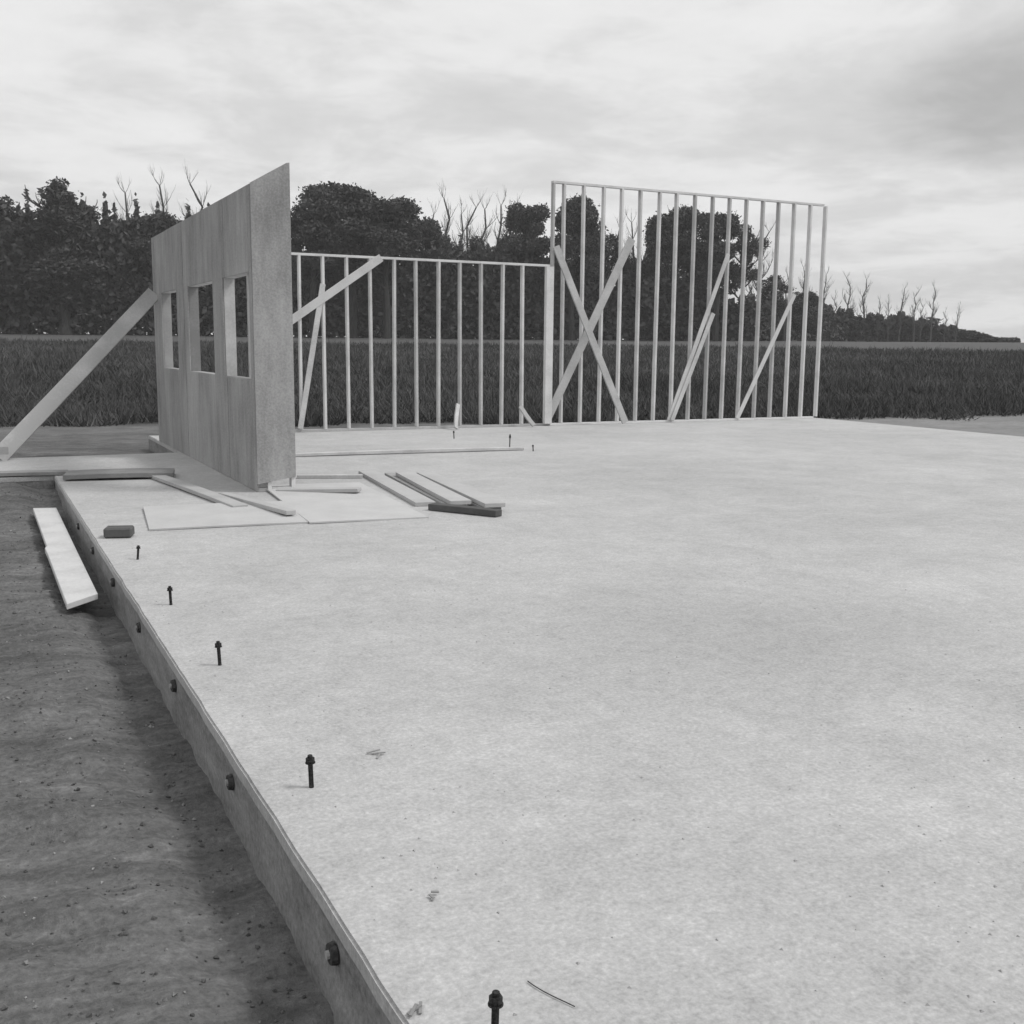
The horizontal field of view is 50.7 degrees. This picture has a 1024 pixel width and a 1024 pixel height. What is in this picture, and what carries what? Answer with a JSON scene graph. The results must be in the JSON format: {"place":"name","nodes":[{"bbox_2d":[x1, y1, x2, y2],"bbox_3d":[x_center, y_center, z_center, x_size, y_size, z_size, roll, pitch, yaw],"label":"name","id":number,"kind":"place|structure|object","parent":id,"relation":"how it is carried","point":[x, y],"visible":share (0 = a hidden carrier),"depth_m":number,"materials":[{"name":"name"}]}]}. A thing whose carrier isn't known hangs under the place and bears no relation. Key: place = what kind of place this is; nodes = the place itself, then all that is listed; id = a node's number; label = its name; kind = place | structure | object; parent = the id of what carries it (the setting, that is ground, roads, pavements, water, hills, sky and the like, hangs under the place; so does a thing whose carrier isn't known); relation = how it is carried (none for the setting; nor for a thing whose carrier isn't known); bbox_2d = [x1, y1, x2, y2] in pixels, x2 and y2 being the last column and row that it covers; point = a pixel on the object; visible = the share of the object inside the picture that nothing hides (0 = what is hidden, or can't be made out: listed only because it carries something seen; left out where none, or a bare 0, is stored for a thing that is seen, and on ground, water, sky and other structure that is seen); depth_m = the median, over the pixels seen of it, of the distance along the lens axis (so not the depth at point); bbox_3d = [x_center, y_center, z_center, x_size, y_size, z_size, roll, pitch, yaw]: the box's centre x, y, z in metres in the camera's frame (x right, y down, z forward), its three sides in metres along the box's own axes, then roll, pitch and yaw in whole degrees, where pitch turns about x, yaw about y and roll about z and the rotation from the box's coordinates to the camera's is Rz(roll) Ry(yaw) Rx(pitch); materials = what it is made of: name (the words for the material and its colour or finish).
{"place":"outdoors","nodes":[
{"label":"outdoors","id":0,"kind":"place"},
{"bbox_2d":[0,481,316,1023],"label":"gravel","id":1,"kind":"structure","parent":0,"point":[116,981],"depth_m":3.71,"materials":[{"name":"grey gravel"}]},
{"bbox_2d":[0,333,1023,1023],"bbox_3d":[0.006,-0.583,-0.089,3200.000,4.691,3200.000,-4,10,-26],"label":"ground","id":2,"kind":"structure","parent":0,"point":[92,917],"depth_m":3.75,"materials":[{"name":"soil"}]},
{"bbox_2d":[0,447,8,454],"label":"wood stake","id":3,"kind":"object","parent":2,"relation":"in","point":[4,451],"visible":1,"depth_m":12.94,"materials":[{"name":"grey wood"}]},
{"bbox_2d":[0,194,34,333],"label":"evergreen tree","id":4,"kind":"object","parent":2,"relation":"on","point":[11,214],"visible":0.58,"depth_m":94.69,"materials":[{"name":"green plant"}]},
{"bbox_2d":[33,508,97,609],"bbox_3d":[-3.562,0.275,8.513,0.230,0.040,4.246,-4,10,-26],"label":"plank","id":5,"kind":"object","parent":2,"relation":"on","point":[74,583],"visible":1,"depth_m":7.85,"materials":[{"name":"white wood"}]},
{"bbox_2d":[19,176,117,334],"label":"evergreen tree","id":6,"kind":"object","parent":2,"relation":"on","point":[63,275],"visible":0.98,"depth_m":94.67,"materials":[{"name":"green plant"}]},
{"bbox_2d":[68,203,123,334],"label":"broad tree","id":7,"kind":"object","parent":2,"relation":"on","point":[91,215],"visible":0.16,"depth_m":98.15,"materials":[{"name":"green plant"}]},
{"bbox_2d":[111,172,137,328],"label":"bare tree","id":8,"kind":"object","parent":2,"relation":"on","point":[126,207],"visible":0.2,"depth_m":105.21,"materials":[{"name":"grey plant"}]},
{"bbox_2d":[107,211,179,334],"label":"broad tree","id":9,"kind":"object","parent":2,"relation":"on","point":[147,250],"visible":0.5,"depth_m":98.12,"materials":[{"name":"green plant"}]},
{"bbox_2d":[148,168,175,212],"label":"bare tree","id":10,"kind":"object","parent":2,"relation":"on","point":[162,204],"visible":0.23,"depth_m":105.58,"materials":[{"name":"grey plant"}]},
{"bbox_2d":[179,158,210,216],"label":"bare tree","id":11,"kind":"object","parent":2,"relation":"on","point":[198,200],"visible":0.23,"depth_m":106.94,"materials":[{"name":"grey plant"}]},
{"bbox_2d":[290,181,350,337],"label":"broad tree","id":12,"kind":"object","parent":2,"relation":"on","point":[314,206],"visible":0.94,"depth_m":98.31,"materials":[{"name":"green plant"}]},
{"bbox_2d":[315,181,394,337],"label":"broad tree","id":13,"kind":"object","parent":2,"relation":"on","point":[354,199],"visible":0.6,"depth_m":99.72,"materials":[{"name":"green plant"}]},
{"bbox_2d":[342,195,427,338],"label":"broad tree","id":14,"kind":"object","parent":2,"relation":"on","point":[400,215],"visible":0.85,"depth_m":99.91,"materials":[{"name":"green plant"}]},
{"bbox_2d":[410,217,451,332],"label":"broad tree","id":15,"kind":"object","parent":2,"relation":"on","point":[433,232],"visible":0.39,"depth_m":105.70,"materials":[{"name":"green plant"}]},
{"bbox_2d":[438,183,457,243],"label":"bare tree","id":16,"kind":"object","parent":2,"relation":"on","point":[447,224],"visible":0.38,"depth_m":111.22,"materials":[{"name":"grey plant"}]},
{"bbox_2d":[442,234,456,253],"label":"open crowned tree","id":17,"kind":"object","parent":2,"relation":"on","point":[453,247],"visible":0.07,"depth_m":109.61,"materials":[{"name":"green plant"}]},
{"bbox_2d":[452,200,477,248],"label":"bare tree","id":18,"kind":"object","parent":2,"relation":"on","point":[462,228],"visible":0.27,"depth_m":111.13,"materials":[{"name":"grey plant"}]},
{"bbox_2d":[459,191,483,338],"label":"bare tree","id":19,"kind":"object","parent":2,"relation":"on","point":[467,239],"visible":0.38,"depth_m":111.41,"materials":[{"name":"grey plant"}]},
{"bbox_2d":[464,233,498,264],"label":"open crowned tree","id":20,"kind":"object","parent":2,"relation":"on","point":[473,244],"visible":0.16,"depth_m":110.16,"materials":[{"name":"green plant"}]},
{"bbox_2d":[468,191,495,243],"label":"bare tree","id":21,"kind":"object","parent":2,"relation":"on","point":[486,227],"visible":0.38,"depth_m":112.07,"materials":[{"name":"grey plant"}]},
{"bbox_2d":[492,185,507,338],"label":"bare tree","id":22,"kind":"object","parent":2,"relation":"on","point":[500,221],"visible":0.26,"depth_m":111.33,"materials":[{"name":"grey plant"}]},
{"bbox_2d":[490,232,519,332],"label":"bushy tree","id":23,"kind":"object","parent":2,"relation":"on","point":[501,242],"visible":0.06,"depth_m":108.06,"materials":[{"name":"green plant"}]},
{"bbox_2d":[496,196,520,239],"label":"bare tree","id":24,"kind":"object","parent":2,"relation":"on","point":[500,225],"visible":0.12,"depth_m":111.12,"materials":[{"name":"grey plant"}]},
{"bbox_2d":[0,184,1020,342],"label":"thicket","id":25,"kind":"object","parent":2,"relation":"on","point":[40,311],"visible":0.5,"depth_m":104.18,"materials":[{"name":"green plant"}]},
{"bbox_2d":[0,418,1023,1023],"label":"foundation slab","id":26,"kind":"structure","parent":2,"relation":"on","point":[744,748],"depth_m":4.33,"materials":[{"name":"concrete"}]},
{"bbox_2d":[0,470,67,476],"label":"plank","id":27,"kind":"object","parent":26,"relation":"on","point":[32,473],"visible":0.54,"depth_m":11.61,"materials":[{"name":"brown wood"}]},
{"bbox_2d":[0,288,157,460],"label":"leaning prop","id":28,"kind":"object","parent":26,"relation":"on","point":[16,438],"visible":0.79,"depth_m":14.09,"materials":[{"name":"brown wood"}]},
{"bbox_2d":[103,525,134,537],"bbox_3d":[-2.923,0.146,8.039,0.199,0.075,0.140,-1,9,-9],"label":"wood offcut","id":29,"kind":"object","parent":26,"relation":"on","point":[120,531],"visible":1,"depth_m":7.98,"materials":[{"name":"wood"}]},
{"bbox_2d":[63,468,174,479],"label":"plank","id":30,"kind":"object","parent":26,"relation":"on","point":[108,473],"visible":0.98,"depth_m":11.42,"materials":[{"name":"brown wood"}]},
{"bbox_2d":[136,545,140,559],"bbox_3d":[-2.498,0.274,7.216,0.033,0.103,0.033,3,0,-2],"label":"anchor bolt","id":31,"kind":"object","parent":26,"relation":"on","point":[137,548],"visible":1,"depth_m":7.21,"materials":[{"name":"metal"}]},
{"bbox_2d":[167,586,172,604],"bbox_3d":[-1.887,0.466,5.968,0.033,0.116,0.033,-4,7,-15],"label":"anchor bolt","id":32,"kind":"object","parent":26,"relation":"on","point":[169,589],"visible":1,"depth_m":5.96,"materials":[{"name":"metal"}]},
{"bbox_2d":[148,475,247,506],"bbox_3d":[-3.140,-0.229,10.567,0.147,0.048,2.771,-5,10,-33],"label":"plank","id":33,"kind":"object","parent":26,"relation":"on","point":[212,496],"visible":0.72,"depth_m":10.27,"materials":[{"name":"grey wood"}]},
{"bbox_2d":[215,641,221,665],"bbox_3d":[-1.317,0.639,4.856,0.033,0.122,0.033,-8,11,-36],"label":"anchor bolt","id":34,"kind":"object","parent":26,"relation":"on","point":[218,645],"visible":1,"depth_m":4.85,"materials":[{"name":"metal"}]},
{"bbox_2d":[151,163,295,491],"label":"sheathed wall","id":35,"kind":"structure","parent":26,"relation":"on","point":[225,419],"depth_m":11.20,"materials":[{"name":"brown wood"}]},
{"bbox_2d":[162,290,178,369],"bbox_3d":[-4.535,-2.498,14.549,0.115,1.202,1.312,-4,10,-26],"label":"window frame","id":36,"kind":"structure","parent":35,"relation":"in","point":[166,296],"depth_m":15.10,"materials":[{"name":"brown wood"}]},
{"bbox_2d":[189,281,214,373],"bbox_3d":[-3.565,-2.193,12.626,0.115,1.202,1.601,-4,10,-26],"label":"window frame","id":37,"kind":"structure","parent":35,"relation":"in","point":[193,290],"depth_m":13.30,"materials":[{"name":"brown wood"}]},
{"bbox_2d":[223,272,250,378],"bbox_3d":[-2.728,-1.930,10.963,0.115,1.202,1.281,-4,10,-26],"label":"window frame","id":38,"kind":"structure","parent":35,"relation":"in","point":[228,282],"depth_m":11.49,"materials":[{"name":"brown wood"}]},
{"bbox_2d":[143,501,307,530],"bbox_3d":[-2.429,0.020,9.070,1.220,0.025,1.200,-3,9,-21],"label":"plywood sheet","id":39,"kind":"object","parent":26,"relation":"on","point":[183,516],"visible":0.9,"depth_m":8.91,"materials":[{"name":"grey wood"}]},
{"bbox_2d":[219,492,295,514],"bbox_3d":[-2.287,-0.082,9.607,0.090,0.068,1.569,-6,11,-35],"label":"plank","id":40,"kind":"object","parent":39,"relation":"on","point":[271,507],"visible":0.86,"depth_m":9.41,"materials":[{"name":"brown wood"}]},
{"bbox_2d":[305,754,314,787],"bbox_3d":[-0.656,0.850,3.524,0.033,0.122,0.033,-6,11,-28],"label":"anchor bolt","id":41,"kind":"object","parent":26,"relation":"on","point":[310,760],"visible":1,"depth_m":3.52,"materials":[{"name":"metal"}]},
{"bbox_2d":[297,474,362,478],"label":"plank","id":42,"kind":"object","parent":26,"relation":"on","point":[322,476],"visible":1,"depth_m":11.66,"materials":[{"name":"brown wood"}]},
{"bbox_2d":[267,482,428,523],"bbox_3d":[-1.609,-0.109,9.972,1.000,0.028,2.400,-3,9,-22],"label":"plywood sheet","id":43,"kind":"object","parent":26,"relation":"on","point":[366,503],"visible":0.88,"depth_m":9.62,"materials":[{"name":"grey wood"}]},
{"bbox_2d":[276,487,360,492],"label":"plank","id":44,"kind":"object","parent":43,"relation":"on","point":[332,489],"visible":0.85,"depth_m":10.41,"materials":[{"name":"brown wood"}]},
{"bbox_2d":[366,749,385,758],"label":"wood chips","id":45,"kind":"object","parent":26,"relation":"on","point":[378,755],"visible":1,"depth_m":3.82,"materials":[{"name":"grey wood"}]},
{"bbox_2d":[359,470,435,506],"bbox_3d":[-1.202,-0.259,10.916,0.191,0.039,2.570,-3,9,-19],"label":"plank","id":46,"kind":"object","parent":26,"relation":"on","point":[407,494],"visible":0.94,"depth_m":10.61,"materials":[{"name":"grey wood"}]},
{"bbox_2d":[246,252,549,431],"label":"stud wall","id":47,"kind":"structure","parent":26,"relation":"on","point":[319,301],"depth_m":18.26,"materials":[{"name":"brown wood"}]},
{"bbox_2d":[296,447,523,456],"bbox_3d":[-1.345,-0.814,14.470,3.241,0.050,0.100,-3,9,-22],"label":"plank","id":48,"kind":"object","parent":26,"relation":"on","point":[405,451],"visible":0.85,"depth_m":14.41,"materials":[{"name":"grey wood"}]},
{"bbox_2d":[407,1001,421,1016],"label":"wood chips","id":49,"kind":"object","parent":26,"relation":"on","point":[416,1006],"visible":1,"depth_m":2.34,"materials":[{"name":"grey wood"}]},
{"bbox_2d":[385,473,446,503],"bbox_3d":[-0.905,-0.232,10.771,0.193,0.042,2.501,-2,9,-19],"label":"plank","id":50,"kind":"object","parent":26,"relation":"on","point":[393,476],"visible":0.3,"depth_m":10.80,"materials":[{"name":"grey wood"}]},
{"bbox_2d":[396,472,470,504],"bbox_3d":[-0.807,-0.248,10.614,0.197,0.040,2.263,-2,9,-18],"label":"plank","id":51,"kind":"object","parent":50,"relation":"on","point":[442,493],"visible":0.96,"depth_m":10.35,"materials":[{"name":"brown wood"}]},
{"bbox_2d":[428,890,438,900],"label":"wood chips","id":52,"kind":"object","parent":26,"relation":"on","point":[431,895],"visible":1,"depth_m":2.83,"materials":[{"name":"grey wood"}]},
{"bbox_2d":[454,403,459,428],"bbox_3d":[-0.958,-1.657,18.697,0.083,0.434,0.473,1,9,2],"label":"leaning prop","id":53,"kind":"object","parent":26,"relation":"on","point":[457,408],"visible":1,"depth_m":18.68,"materials":[{"name":"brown wood"}]},
{"bbox_2d":[428,503,501,516],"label":"plank","id":54,"kind":"object","parent":26,"relation":"on","point":[472,510],"visible":1,"depth_m":9.28,"materials":[{"name":"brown wood"}]},
{"bbox_2d":[467,501,500,508],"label":"plank","id":55,"kind":"object","parent":26,"relation":"on","point":[474,504],"visible":0.07,"depth_m":9.56,"materials":[{"name":"grey wood"}]},
{"bbox_2d":[417,472,504,507],"bbox_3d":[-0.543,-0.237,10.545,0.192,0.040,2.420,-2,9,-19],"label":"plank","id":56,"kind":"object","parent":55,"relation":"on","point":[480,498],"visible":0.82,"depth_m":10.20,"materials":[{"name":"grey wood"}]},
{"bbox_2d":[488,989,503,1023],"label":"anchor bolt","id":57,"kind":"object","parent":26,"relation":"on","point":[495,1003],"visible":1,"depth_m":2.22,"materials":[{"name":"metal"}]},
{"bbox_2d":[519,405,535,426],"bbox_3d":[0.271,-1.722,19.378,0.343,0.376,0.079,6,10,31],"label":"leaning prop","id":58,"kind":"object","parent":26,"relation":"on","point":[527,416],"visible":1,"depth_m":19.36,"materials":[{"name":"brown wood"}]},
{"bbox_2d":[527,981,574,1006],"bbox_3d":[0.085,1.075,2.411,0.139,0.002,0.007,9,12,42],"label":"tie wire","id":59,"kind":"object","parent":26,"relation":"on","point":[550,994],"visible":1,"depth_m":2.41,"materials":[{"name":"metal"}]},
{"bbox_2d":[105,472,1023,1023],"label":"grit","id":60,"kind":"object","parent":26,"relation":"on","point":[637,854],"visible":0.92,"depth_m":3.38,"materials":[{"name":"grey stone"}]},
{"bbox_2d":[553,245,627,423],"bbox_3d":[1.442,-3.202,19.671,1.491,3.202,0.072,-1,9,-11],"label":"leaning prop","id":61,"kind":"object","parent":26,"relation":"on","point":[589,332],"visible":1,"depth_m":19.64,"materials":[{"name":"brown wood"}]},
{"bbox_2d":[542,181,827,424],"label":"stud wall","id":62,"kind":"structure","parent":26,"relation":"on","point":[550,404],"depth_m":20.78,"materials":[{"name":"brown wood"}]},
{"bbox_2d":[0,336,1023,427],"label":"grass","id":63,"kind":"structure","parent":2,"relation":"on","point":[983,386],"depth_m":35.23,"materials":[{"name":"plant"}]},
{"bbox_2d":[500,201,550,339],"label":"broad tree","id":64,"kind":"object","parent":2,"relation":"on","point":[524,224],"visible":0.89,"depth_m":104.17,"materials":[{"name":"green plant"}]},
{"bbox_2d":[548,193,608,339],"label":"broad tree","id":65,"kind":"object","parent":2,"relation":"on","point":[573,232],"visible":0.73,"depth_m":101.92,"materials":[{"name":"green plant"}]},
{"bbox_2d":[575,236,610,274],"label":"bushy tree","id":66,"kind":"object","parent":2,"relation":"on","point":[607,264],"visible":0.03,"depth_m":108.98,"materials":[{"name":"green plant"}]},
{"bbox_2d":[596,233,634,276],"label":"open crowned tree","id":67,"kind":"object","parent":2,"relation":"on","point":[610,244],"visible":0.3,"depth_m":108.86,"materials":[{"name":"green plant"}]},
{"bbox_2d":[623,207,641,339],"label":"bare tree","id":68,"kind":"object","parent":2,"relation":"on","point":[632,254],"visible":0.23,"depth_m":110.98,"materials":[{"name":"grey plant"}]},
{"bbox_2d":[622,257,647,285],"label":"bushy tree","id":69,"kind":"object","parent":2,"relation":"on","point":[631,265],"visible":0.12,"depth_m":109.50,"materials":[{"name":"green plant"}]},
{"bbox_2d":[635,223,647,260],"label":"bare tree","id":70,"kind":"object","parent":2,"relation":"on","point":[642,250],"visible":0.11,"depth_m":111.40,"materials":[{"name":"grey plant"}]},
{"bbox_2d":[640,245,670,288],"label":"bushy tree","id":71,"kind":"object","parent":2,"relation":"on","point":[650,261],"visible":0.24,"depth_m":109.28,"materials":[{"name":"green plant"}]},
{"bbox_2d":[642,204,702,340],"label":"broad tree","id":72,"kind":"object","parent":2,"relation":"on","point":[684,228],"visible":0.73,"depth_m":103.11,"materials":[{"name":"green plant"}]},
{"bbox_2d":[677,259,700,283],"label":"bushy tree","id":73,"kind":"object","parent":2,"relation":"on","point":[682,267],"visible":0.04,"depth_m":109.24,"materials":[{"name":"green plant"}]},
{"bbox_2d":[688,211,742,340],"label":"broad tree","id":74,"kind":"object","parent":2,"relation":"on","point":[702,246],"visible":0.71,"depth_m":100.79,"materials":[{"name":"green plant"}]},
{"bbox_2d":[728,224,771,297],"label":"open crowned tree","id":75,"kind":"object","parent":2,"relation":"on","point":[752,251],"visible":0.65,"depth_m":104.47,"materials":[{"name":"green plant"}]},
{"bbox_2d":[746,222,777,302],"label":"bare tree","id":76,"kind":"object","parent":2,"relation":"on","point":[763,275],"visible":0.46,"depth_m":109.90,"materials":[{"name":"grey plant"}]},
{"bbox_2d":[755,275,796,340],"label":"open crowned tree","id":77,"kind":"object","parent":2,"relation":"on","point":[767,288],"visible":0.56,"depth_m":110.04,"materials":[{"name":"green plant"}]},
{"bbox_2d":[776,265,788,340],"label":"bare tree","id":78,"kind":"object","parent":2,"relation":"on","point":[786,299],"visible":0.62,"depth_m":109.77,"materials":[{"name":"grey plant"}]},
{"bbox_2d":[785,291,829,340],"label":"bushy tree","id":79,"kind":"object","parent":2,"relation":"on","point":[797,316],"visible":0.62,"depth_m":111.51,"materials":[{"name":"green plant"}]},
{"bbox_2d":[798,259,816,293],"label":"bare tree","id":80,"kind":"object","parent":2,"relation":"on","point":[802,286],"visible":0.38,"depth_m":137.78,"materials":[{"name":"grey plant"}]},
{"bbox_2d":[823,267,833,303],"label":"bare tree","id":81,"kind":"object","parent":2,"relation":"on","point":[828,287],"visible":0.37,"depth_m":137.68,"materials":[{"name":"grey plant"}]},
{"bbox_2d":[831,291,841,312],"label":"bare tree","id":82,"kind":"object","parent":2,"relation":"on","point":[836,305],"visible":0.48,"depth_m":137.55,"materials":[{"name":"grey plant"}]},
{"bbox_2d":[841,268,856,338],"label":"bare tree","id":83,"kind":"object","parent":2,"relation":"on","point":[848,303],"visible":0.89,"depth_m":136.98,"materials":[{"name":"grey plant"}]},
{"bbox_2d":[854,271,870,338],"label":"bare tree","id":84,"kind":"object","parent":2,"relation":"on","point":[863,303],"visible":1,"depth_m":136.68,"materials":[{"name":"grey plant"}]},
{"bbox_2d":[873,299,884,341],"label":"bare tree","id":85,"kind":"object","parent":2,"relation":"on","point":[881,315],"visible":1,"depth_m":136.40,"materials":[{"name":"grey plant"}]},
{"bbox_2d":[882,295,893,341],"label":"bare tree","id":86,"kind":"object","parent":2,"relation":"on","point":[888,326],"visible":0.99,"depth_m":135.97,"materials":[{"name":"grey plant"}]},
{"bbox_2d":[896,283,907,341],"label":"bare tree","id":87,"kind":"object","parent":2,"relation":"on","point":[900,318],"visible":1,"depth_m":135.32,"materials":[{"name":"grey plant"}]},
{"bbox_2d":[906,287,920,341],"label":"bare tree","id":88,"kind":"object","parent":2,"relation":"on","point":[913,317],"visible":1,"depth_m":134.94,"materials":[{"name":"grey plant"}]},
{"bbox_2d":[917,299,926,341],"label":"bare tree","id":89,"kind":"object","parent":2,"relation":"on","point":[920,324],"visible":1,"depth_m":134.81,"materials":[{"name":"grey plant"}]},
{"bbox_2d":[925,280,938,341],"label":"bare tree","id":90,"kind":"object","parent":2,"relation":"on","point":[932,315],"visible":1,"depth_m":134.27,"materials":[{"name":"grey plant"}]},
{"bbox_2d":[927,317,943,341],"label":"evergreen tree","id":91,"kind":"object","parent":2,"relation":"on","point":[936,321],"visible":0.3,"depth_m":137.60,"materials":[{"name":"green plant"}]},
{"bbox_2d":[943,307,948,341],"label":"bare tree","id":92,"kind":"object","parent":2,"relation":"on","point":[945,325],"visible":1,"depth_m":133.74,"materials":[{"name":"grey plant"}]},
{"bbox_2d":[953,302,964,341],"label":"bare tree","id":93,"kind":"object","parent":2,"relation":"on","point":[959,312],"visible":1,"depth_m":133.09,"materials":[{"name":"grey plant"}]},
{"bbox_2d":[953,328,980,340],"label":"bushy tree","id":94,"kind":"object","parent":2,"relation":"on","point":[968,331],"visible":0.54,"depth_m":135.86,"materials":[{"name":"black plant"}]},
{"bbox_2d":[968,333,994,341],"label":"bushy tree","id":95,"kind":"object","parent":2,"relation":"on","point":[981,335],"visible":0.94,"depth_m":135.09,"materials":[{"name":"black plant"}]},
{"bbox_2d":[0,0,1023,342],"label":"sky","id":96,"kind":"structure","parent":0,"point":[904,119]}
]}

